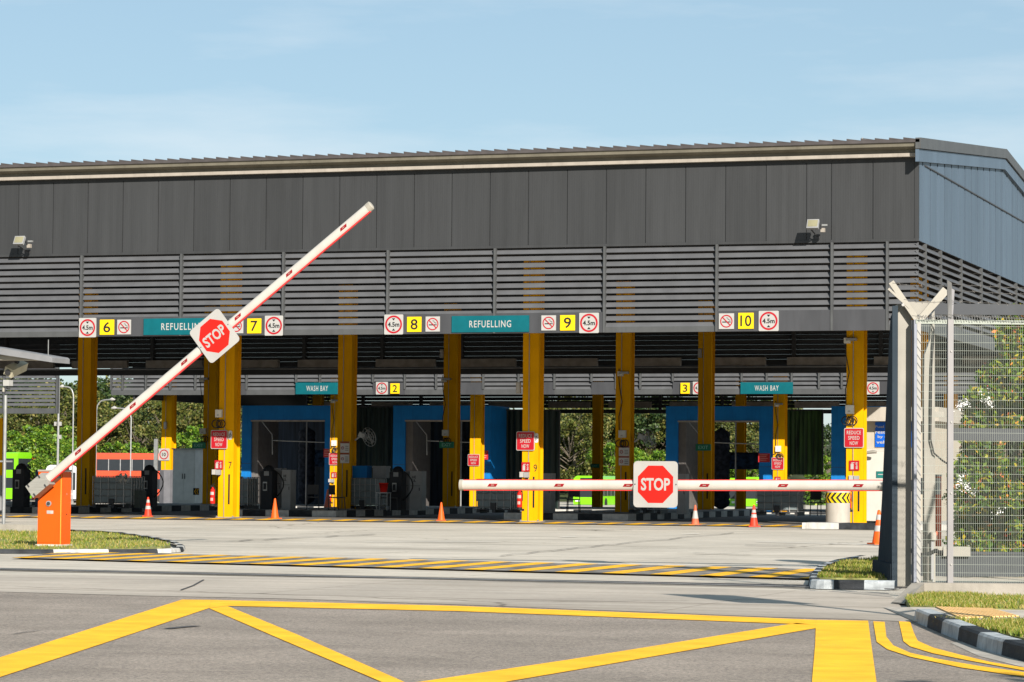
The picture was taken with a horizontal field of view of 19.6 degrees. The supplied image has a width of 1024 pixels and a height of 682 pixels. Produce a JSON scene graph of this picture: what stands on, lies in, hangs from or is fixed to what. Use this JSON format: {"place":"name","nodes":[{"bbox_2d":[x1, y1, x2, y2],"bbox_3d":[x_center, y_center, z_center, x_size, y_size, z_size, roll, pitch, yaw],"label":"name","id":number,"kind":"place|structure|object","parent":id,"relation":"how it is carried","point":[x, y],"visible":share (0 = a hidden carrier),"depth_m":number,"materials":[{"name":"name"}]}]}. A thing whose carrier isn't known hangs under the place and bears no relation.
{"place":"outdoors","nodes":[
{"label":"outdoors","id":0,"kind":"place"},
{"bbox_2d":[0,340,59,413],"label":"louvred block","id":1,"kind":"structure","parent":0,"point":[34,410],"depth_m":155.70,"materials":[{"name":"metal"}]},
{"bbox_2d":[0,510,825,524],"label":"hall floor","id":2,"kind":"structure","parent":0,"point":[782,520],"depth_m":104.16,"materials":[{"name":"concrete"}]},
{"bbox_2d":[92,475,144,507],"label":"storage tank","id":3,"kind":"object","parent":2,"relation":"on","point":[108,489],"visible":0.94,"depth_m":107.80,"materials":[{"name":"plastic"}]},
{"bbox_2d":[0,503,259,512],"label":"kerbed island","id":4,"kind":"structure","parent":2,"relation":"on","point":[159,507],"depth_m":113.28,"materials":[{"name":"concrete"}]},
{"bbox_2d":[12,463,34,506],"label":"fuel pump","id":5,"kind":"object","parent":4,"relation":"on","point":[20,482],"visible":0.9,"depth_m":107.61,"materials":[{"name":"metal"}]},
{"bbox_2d":[141,465,163,506],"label":"fuel pump","id":6,"kind":"object","parent":2,"relation":"on","point":[150,473],"visible":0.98,"depth_m":112.61,"materials":[{"name":"metal"}]},
{"bbox_2d":[239,476,259,508],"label":"storage tank","id":7,"kind":"object","parent":2,"relation":"on","point":[249,490],"visible":0.5,"depth_m":107.93,"materials":[{"name":"plastic"}]},
{"bbox_2d":[239,506,515,516],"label":"kerbed island","id":8,"kind":"structure","parent":2,"relation":"on","point":[319,512],"depth_m":106.55,"materials":[{"name":"concrete"}]},
{"bbox_2d":[260,465,283,508],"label":"fuel pump","id":9,"kind":"object","parent":8,"relation":"on","point":[268,484],"visible":0.98,"depth_m":106.73,"materials":[{"name":"metal"}]},
{"bbox_2d":[281,470,295,509],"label":"pump cabinet","id":10,"kind":"object","parent":8,"relation":"on","point":[288,496],"visible":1,"depth_m":106.75,"materials":[{"name":"metal"}]},
{"bbox_2d":[351,477,386,508],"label":"storage tank","id":11,"kind":"object","parent":8,"relation":"on","point":[363,491],"visible":0.86,"depth_m":109.56,"materials":[{"name":"plastic"}]},
{"bbox_2d":[352,466,371,477],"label":"crate","id":12,"kind":"object","parent":11,"relation":"on","point":[361,471],"visible":1,"depth_m":109.75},
{"bbox_2d":[389,466,412,509],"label":"fuel pump","id":13,"kind":"object","parent":8,"relation":"on","point":[397,483],"visible":1,"depth_m":107.32,"materials":[{"name":"metal"}]},
{"bbox_2d":[409,471,425,510],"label":"pump cabinet","id":14,"kind":"object","parent":8,"relation":"on","point":[417,497],"visible":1,"depth_m":107.32,"materials":[{"name":"metal"}]},
{"bbox_2d":[0,137,1023,522],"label":"refuelling hall","id":15,"kind":"structure","parent":2,"relation":"on","point":[644,251],"depth_m":93.49,"materials":[{"name":"metal"}]},
{"bbox_2d":[79,318,96,336],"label":"height limit sign","id":16,"kind":"object","parent":15,"relation":"attached to","point":[87,327],"visible":1,"depth_m":95.02,"materials":[{"name":"metal"}]},
{"bbox_2d":[143,318,204,334],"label":"bay name sign","id":17,"kind":"object","parent":15,"relation":"attached to","point":[169,326],"visible":0.76,"depth_m":94.12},
{"bbox_2d":[211,430,227,448],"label":"speed sign","id":18,"kind":"object","parent":15,"relation":"attached to","point":[219,439],"visible":1,"depth_m":99.30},
{"bbox_2d":[265,316,282,335],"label":"height limit sign","id":19,"kind":"object","parent":15,"relation":"attached to","point":[273,325],"visible":1,"depth_m":93.00,"materials":[{"name":"metal"}]},
{"bbox_2d":[384,314,402,334],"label":"height limit sign","id":20,"kind":"object","parent":15,"relation":"attached to","point":[393,323],"visible":1,"depth_m":91.75,"materials":[{"name":"metal"}]},
{"bbox_2d":[452,315,528,331],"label":"bay name sign","id":21,"kind":"object","parent":15,"relation":"attached to","point":[511,323],"visible":1,"depth_m":90.76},
{"bbox_2d":[516,431,534,450],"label":"speed sign","id":22,"kind":"object","parent":15,"relation":"attached to","point":[525,440],"visible":1,"depth_m":95.93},
{"bbox_2d":[579,313,598,332],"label":"height limit sign","id":23,"kind":"object","parent":15,"relation":"attached to","point":[588,322],"visible":1,"depth_m":89.78,"materials":[{"name":"metal"}]},
{"bbox_2d":[719,313,733,328],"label":"no smoking sign","id":24,"kind":"object","parent":15,"relation":"attached to","point":[726,320],"visible":1,"depth_m":88.45,"materials":[{"name":"metal"}]},
{"bbox_2d":[738,313,753,328],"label":"bay number sign","id":25,"kind":"object","parent":15,"relation":"attached to","point":[745,320],"visible":1,"depth_m":88.27,"materials":[{"name":"metal"}]},
{"bbox_2d":[759,311,778,330],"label":"height limit sign","id":26,"kind":"object","parent":15,"relation":"attached to","point":[768,320],"visible":1,"depth_m":88.04,"materials":[{"name":"metal"}]},
{"bbox_2d":[841,334,857,425],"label":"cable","id":27,"kind":"object","parent":15,"relation":"attached to","point":[849,409],"visible":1,"depth_m":92.65,"materials":[{"name":"metal"}]},
{"bbox_2d":[844,428,863,447],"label":"speed sign","id":28,"kind":"object","parent":15,"relation":"attached to","point":[853,437],"visible":1,"depth_m":92.58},
{"bbox_2d":[504,509,756,520],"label":"kerbed island","id":29,"kind":"structure","parent":2,"relation":"on","point":[610,515],"depth_m":102.90,"materials":[{"name":"concrete"}]},
{"bbox_2d":[476,478,520,512],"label":"storage tank","id":30,"kind":"object","parent":29,"relation":"on","point":[493,500],"visible":0.8,"depth_m":102.18,"materials":[{"name":"plastic"}]},
{"bbox_2d":[543,473,555,512],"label":"pump cabinet","id":31,"kind":"object","parent":29,"relation":"on","point":[548,501],"visible":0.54,"depth_m":103.66,"materials":[{"name":"metal"}]},
{"bbox_2d":[628,491,668,513],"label":"storage tank","id":32,"kind":"object","parent":29,"relation":"on","point":[634,509],"visible":0.29,"depth_m":104.23,"materials":[{"name":"plastic"}]},
{"bbox_2d":[677,474,688,513],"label":"pump cabinet","id":33,"kind":"object","parent":29,"relation":"on","point":[683,503],"visible":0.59,"depth_m":102.14,"materials":[{"name":"metal"}]},
{"bbox_2d":[756,491,804,515],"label":"storage tank","id":34,"kind":"object","parent":2,"relation":"on","point":[778,503],"visible":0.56,"depth_m":100.58,"materials":[{"name":"plastic"}]},
{"bbox_2d":[0,575,913,621],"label":"apron","id":35,"kind":"object","parent":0,"point":[804,604],"visible":1,"depth_m":36.02,"materials":[{"name":"concrete"}]},
{"bbox_2d":[0,592,1023,681],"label":"road","id":36,"kind":"structure","parent":0,"point":[210,645],"depth_m":24.82,"materials":[{"name":"asphalt"}]},
{"bbox_2d":[0,600,1023,681],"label":"road markings","id":37,"kind":"object","parent":36,"relation":"on","point":[843,651],"visible":1,"depth_m":25.57,"materials":[{"name":"paint"}]},
{"bbox_2d":[914,609,1023,660],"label":"kerb","id":38,"kind":"structure","parent":36,"relation":"on","point":[982,638],"depth_m":25.73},
{"bbox_2d":[952,642,1023,666],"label":"gutter","id":39,"kind":"object","parent":36,"relation":"on","point":[980,652],"visible":1,"depth_m":24.21,"materials":[{"name":"concrete"}]},
{"bbox_2d":[0,500,1023,621],"bbox_3d":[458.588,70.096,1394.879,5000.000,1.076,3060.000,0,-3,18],"label":"ground","id":40,"kind":"structure","parent":0,"point":[780,547],"depth_m":60.60,"materials":[{"name":"concrete"}]},
{"bbox_2d":[0,380,12,523],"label":"camera post","id":41,"kind":"object","parent":40,"relation":"on","point":[7,383],"visible":0.81,"depth_m":71.06,"materials":[{"name":"metal"}]},
{"bbox_2d":[4,361,27,379],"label":"security camera","id":42,"kind":"object","parent":41,"relation":"attached to","point":[13,369],"visible":0.79,"depth_m":79.00,"materials":[{"name":"metal"}]},
{"bbox_2d":[6,452,31,500],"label":"bus","id":43,"kind":"object","parent":40,"relation":"on","point":[17,458],"visible":0.27,"depth_m":260.33,"materials":[{"name":"paint"}]},
{"bbox_2d":[0,524,37,531],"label":"wall","id":44,"kind":"structure","parent":40,"relation":"on","point":[24,527],"depth_m":69.56,"materials":[{"name":"concrete"}]},
{"bbox_2d":[0,340,69,363],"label":"canopy","id":45,"kind":"object","parent":40,"relation":"on","point":[9,354],"visible":1,"depth_m":78.10,"materials":[{"name":"metal"}]},
{"bbox_2d":[0,407,76,453],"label":"tree","id":46,"kind":"object","parent":40,"relation":"on","point":[18,423],"visible":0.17,"depth_m":298.48,"materials":[{"name":"green plant"}]},
{"bbox_2d":[7,390,76,454],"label":"tree","id":47,"kind":"object","parent":40,"relation":"on","point":[33,418],"visible":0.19,"depth_m":299.89,"materials":[{"name":"green plant"}]},
{"bbox_2d":[9,424,76,466],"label":"tree","id":48,"kind":"object","parent":40,"relation":"on","point":[43,436],"visible":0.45,"depth_m":281.19,"materials":[{"name":"green plant"}]},
{"bbox_2d":[27,454,62,479],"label":"tree","id":49,"kind":"object","parent":40,"relation":"on","point":[42,459],"visible":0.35,"depth_m":260.61,"materials":[{"name":"green plant"}]},
{"bbox_2d":[39,438,76,468],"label":"tree","id":50,"kind":"object","parent":40,"relation":"on","point":[64,446],"visible":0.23,"depth_m":275.38,"materials":[{"name":"green plant"}]},
{"bbox_2d":[21,378,110,428],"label":"tree","id":51,"kind":"object","parent":40,"relation":"on","point":[68,392],"visible":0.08,"depth_m":319.25,"materials":[{"name":"green plant"}]},
{"bbox_2d":[0,529,170,548],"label":"grass","id":52,"kind":"structure","parent":40,"relation":"on","point":[14,539],"depth_m":58.56,"materials":[{"name":"plant"}]},
{"bbox_2d":[53,409,128,452],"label":"tree","id":53,"kind":"object","parent":40,"relation":"on","point":[101,424],"visible":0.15,"depth_m":300.70,"materials":[{"name":"green plant"}]},
{"bbox_2d":[0,529,184,553],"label":"kerb","id":54,"kind":"structure","parent":40,"relation":"on","point":[179,547],"depth_m":53.30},
{"bbox_2d":[97,406,147,451],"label":"tree","id":55,"kind":"object","parent":40,"relation":"on","point":[100,415],"visible":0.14,"depth_m":304.64,"materials":[{"name":"green plant"}]},
{"bbox_2d":[97,441,148,452],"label":"tree","id":56,"kind":"object","parent":40,"relation":"on","point":[114,448],"visible":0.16,"depth_m":282.98,"materials":[{"name":"green plant"}]},
{"bbox_2d":[96,453,160,501],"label":"bus","id":57,"kind":"object","parent":40,"relation":"on","point":[111,464],"visible":0.14,"depth_m":258.75,"materials":[{"name":"red paint"}]},
{"bbox_2d":[97,397,183,452],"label":"tree","id":58,"kind":"object","parent":40,"relation":"on","point":[101,443],"visible":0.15,"depth_m":301.63,"materials":[{"name":"green plant"}]},
{"bbox_2d":[102,386,185,451],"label":"tree","id":59,"kind":"object","parent":40,"relation":"on","point":[120,398],"visible":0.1,"depth_m":319.98,"materials":[{"name":"green plant"}]},
{"bbox_2d":[133,400,203,451],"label":"tree","id":60,"kind":"object","parent":40,"relation":"on","point":[158,429],"visible":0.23,"depth_m":297.92,"materials":[{"name":"green plant"}]},
{"bbox_2d":[171,448,202,502],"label":"electric cabinet","id":61,"kind":"object","parent":40,"relation":"on","point":[187,470],"visible":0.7,"depth_m":139.67,"materials":[{"name":"metal"}]},
{"bbox_2d":[25,202,373,545],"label":"barrier gate","id":62,"kind":"structure","parent":40,"relation":"on","point":[214,336],"depth_m":54.73,"materials":[{"name":"metal"}]},
{"bbox_2d":[176,408,241,447],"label":"tree","id":63,"kind":"object","parent":40,"relation":"on","point":[183,425],"visible":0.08,"depth_m":294.62,"materials":[{"name":"green plant"}]},
{"bbox_2d":[0,515,801,526],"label":"threshold marking","id":64,"kind":"object","parent":40,"relation":"on","point":[410,521],"visible":0.91,"depth_m":94.31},
{"bbox_2d":[13,552,814,578],"bbox_3d":[-1.795,3.603,48.115,16.509,0.004,4.249,-1,-3,30],"label":"hump marking","id":65,"kind":"object","parent":40,"relation":"on","point":[584,568],"visible":0.97,"depth_m":47.51,"materials":[{"name":"paint"}]},
{"bbox_2d":[0,568,906,589],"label":"gate track","id":66,"kind":"structure","parent":40,"relation":"on","point":[626,582],"depth_m":40.91,"materials":[{"name":"metal"}]},
{"bbox_2d":[296,504,614,508],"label":"kerbed island","id":67,"kind":"structure","parent":40,"relation":"on","point":[322,505],"depth_m":160.88,"materials":[{"name":"concrete"}]},
{"bbox_2d":[241,406,330,505],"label":"wash portal","id":68,"kind":"object","parent":67,"relation":"on","point":[260,440],"visible":0.48,"depth_m":157.18,"materials":[{"name":"metal"}]},
{"bbox_2d":[278,422,324,503],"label":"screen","id":69,"kind":"object","parent":67,"relation":"on","point":[288,455],"depth_m":168.11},
{"bbox_2d":[430,422,469,505],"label":"screen","id":70,"kind":"object","parent":67,"relation":"on","point":[436,475],"depth_m":165.40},
{"bbox_2d":[393,406,508,505],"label":"wash portal","id":71,"kind":"object","parent":67,"relation":"on","point":[412,440],"visible":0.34,"depth_m":154.44,"materials":[{"name":"metal"}]},
{"bbox_2d":[506,409,559,508],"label":"wash curtain","id":72,"kind":"object","parent":71,"relation":"hanging from","point":[551,445],"visible":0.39,"depth_m":154.61,"materials":[{"name":"fabric"}]},
{"bbox_2d":[110,363,993,511],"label":"wash hall","id":73,"kind":"structure","parent":67,"relation":"on","point":[479,392],"depth_m":151.83,"materials":[{"name":"metal"}]},
{"bbox_2d":[159,470,172,502],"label":"column padding","id":74,"kind":"object","parent":73,"relation":"attached to","point":[165,493],"depth_m":154.84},
{"bbox_2d":[296,382,337,393],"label":"bay name sign","id":75,"kind":"object","parent":73,"relation":"attached to","point":[319,388],"visible":1,"depth_m":148.77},
{"bbox_2d":[356,406,392,505],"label":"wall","id":76,"kind":"structure","parent":73,"relation":"hanging from","point":[378,420],"depth_m":157.57,"materials":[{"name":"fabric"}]},
{"bbox_2d":[741,382,792,393],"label":"bay name sign","id":77,"kind":"object","parent":73,"relation":"attached to","point":[766,387],"visible":1,"depth_m":141.57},
{"bbox_2d":[787,409,823,474],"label":"wash curtain","id":78,"kind":"object","parent":73,"relation":"hanging from","point":[805,441],"visible":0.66,"depth_m":150.30,"materials":[{"name":"fabric"}]},
{"bbox_2d":[545,400,613,479],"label":"tree","id":79,"kind":"object","parent":40,"relation":"on","point":[575,470],"visible":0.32,"depth_m":324.62,"materials":[{"name":"green plant"}]},
{"bbox_2d":[574,476,614,504],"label":"bus","id":80,"kind":"object","parent":40,"relation":"on","point":[586,497],"visible":0.24,"depth_m":279.68,"materials":[{"name":"paint"}]},
{"bbox_2d":[560,408,645,479],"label":"tree","id":81,"kind":"object","parent":40,"relation":"on","point":[575,439],"visible":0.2,"depth_m":330.21,"materials":[{"name":"green plant"}]},
{"bbox_2d":[586,442,641,475],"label":"tree","id":82,"kind":"object","parent":40,"relation":"on","point":[609,449],"visible":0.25,"depth_m":311.12,"materials":[{"name":"green plant"}]},
{"bbox_2d":[604,413,665,461],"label":"tree","id":83,"kind":"object","parent":40,"relation":"on","point":[657,435],"visible":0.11,"depth_m":329.92,"materials":[{"name":"green plant"}]},
{"bbox_2d":[609,408,665,460],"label":"tree","id":84,"kind":"object","parent":40,"relation":"on","point":[655,417],"visible":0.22,"depth_m":328.63,"materials":[{"name":"green plant"}]},
{"bbox_2d":[459,461,940,545],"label":"barrier gate","id":85,"kind":"structure","parent":40,"relation":"on","point":[656,484],"depth_m":48.08,"materials":[{"name":"metal"}]},
{"bbox_2d":[726,422,793,479],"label":"tree","id":86,"kind":"object","parent":40,"relation":"on","point":[750,437],"visible":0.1,"depth_m":315.37,"materials":[{"name":"green plant"}]},
{"bbox_2d":[751,508,825,513],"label":"kerbed island","id":87,"kind":"structure","parent":40,"relation":"on","point":[820,511],"depth_m":149.81,"materials":[{"name":"concrete"}]},
{"bbox_2d":[666,406,772,508],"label":"wash portal","id":88,"kind":"object","parent":87,"relation":"on","point":[681,433],"visible":0.51,"depth_m":149.91,"materials":[{"name":"metal"}]},
{"bbox_2d":[831,406,942,479],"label":"wash portal","id":89,"kind":"object","parent":87,"relation":"on","point":[838,458],"visible":0.08,"depth_m":147.23,"materials":[{"name":"metal"}]},
{"bbox_2d":[803,423,830,496],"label":"tree","id":90,"kind":"object","parent":40,"relation":"on","point":[826,435],"visible":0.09,"depth_m":318.25,"materials":[{"name":"green plant"}]},
{"bbox_2d":[804,456,830,501],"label":"tree","id":91,"kind":"object","parent":40,"relation":"on","point":[826,459],"visible":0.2,"depth_m":304.17,"materials":[{"name":"green plant"}]},
{"bbox_2d":[826,491,849,522],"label":"bollard","id":92,"kind":"object","parent":40,"relation":"on","point":[837,506],"visible":0.81,"depth_m":90.56,"materials":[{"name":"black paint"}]},
{"bbox_2d":[816,556,886,579],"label":"grass","id":93,"kind":"structure","parent":40,"relation":"on","point":[854,569],"depth_m":41.68,"materials":[{"name":"plant"}]},
{"bbox_2d":[810,579,895,589],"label":"kerb","id":94,"kind":"structure","parent":40,"relation":"on","point":[849,584],"depth_m":38.55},
{"bbox_2d":[872,280,946,585],"bbox_3d":[5.405,1.275,40.447,0.827,4.074,2.220,0,-3,0],"label":"gate post","id":95,"kind":"object","parent":40,"relation":"on","point":[897,557],"visible":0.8,"depth_m":39.56,"materials":[{"name":"beige metal"}]},
{"bbox_2d":[921,304,1023,576],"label":"sliding gate","id":96,"kind":"structure","parent":95,"relation":"attached to","point":[986,435],"depth_m":41.38,"materials":[{"name":"beige metal"}]},
{"bbox_2d":[802,521,1023,530],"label":"kerb","id":97,"kind":"structure","parent":40,"relation":"on","point":[836,525],"depth_m":86.08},
{"bbox_2d":[923,311,946,581],"bbox_3d":[5.848,1.460,40.874,0.376,3.750,0.450,0,-3,0],"label":"guide post","id":98,"kind":"object","parent":40,"relation":"on","point":[929,453],"visible":0.75,"depth_m":40.74,"materials":[{"name":"beige metal"}]},
{"bbox_2d":[892,280,1023,603],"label":"fence","id":99,"kind":"object","parent":40,"relation":"on","point":[919,586],"visible":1,"depth_m":35.52,"materials":[{"name":"metal"}]},
{"bbox_2d":[905,590,1023,609],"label":"grass","id":100,"kind":"structure","parent":40,"relation":"on","point":[962,599],"depth_m":32.91,"materials":[{"name":"plant"}]},
{"bbox_2d":[935,615,1023,639],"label":"grass","id":101,"kind":"structure","parent":40,"relation":"on","point":[1011,626],"depth_m":26.92,"materials":[{"name":"plant"}]},
{"bbox_2d":[942,385,1017,554],"bbox_3d":[6.971,2.077,44.262,1.125,2.854,1.094,2,-3,-36],"label":"shrub","id":102,"kind":"object","parent":40,"relation":"on","point":[984,502],"visible":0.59,"depth_m":44.05,"materials":[{"name":"green plant"}]},
{"bbox_2d":[954,303,1023,554],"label":"shrub","id":103,"kind":"object","parent":40,"relation":"on","point":[1001,385],"visible":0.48,"depth_m":44.36,"materials":[{"name":"green plant"}]},
{"bbox_2d":[0,0,1023,433],"label":"sky","id":104,"kind":"structure","parent":0,"point":[81,80],"materials":[{"name":"blue"}]},
{"bbox_2d":[560,437,1018,503],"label":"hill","id":105,"kind":"structure","parent":0,"point":[563,496],"depth_m":341.01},
{"bbox_2d":[884,607,1023,620],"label":"footpath","id":106,"kind":"structure","parent":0,"point":[908,612],"depth_m":30.98,"materials":[{"name":"concrete"}]},
{"bbox_2d":[936,606,1018,617],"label":"tactile paving","id":107,"kind":"structure","parent":106,"relation":"on","point":[979,612],"depth_m":30.24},
{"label":"kerbed island","id":108,"kind":"structure","parent":0,"visible":0},
{"bbox_2d":[867,407,968,520],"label":"white building","id":109,"kind":"structure","parent":108,"relation":"on","point":[875,461],"depth_m":95.19,"materials":[{"name":"metal"}]},
{"bbox_2d":[867,451,883,520],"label":"door","id":110,"kind":"structure","parent":109,"relation":"in","point":[875,461],"depth_m":95.17,"materials":[{"name":"metal"}]},
{"bbox_2d":[875,422,911,446],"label":"blue notice","id":111,"kind":"object","parent":109,"relation":"attached to","point":[879,434],"visible":0.23,"depth_m":95.19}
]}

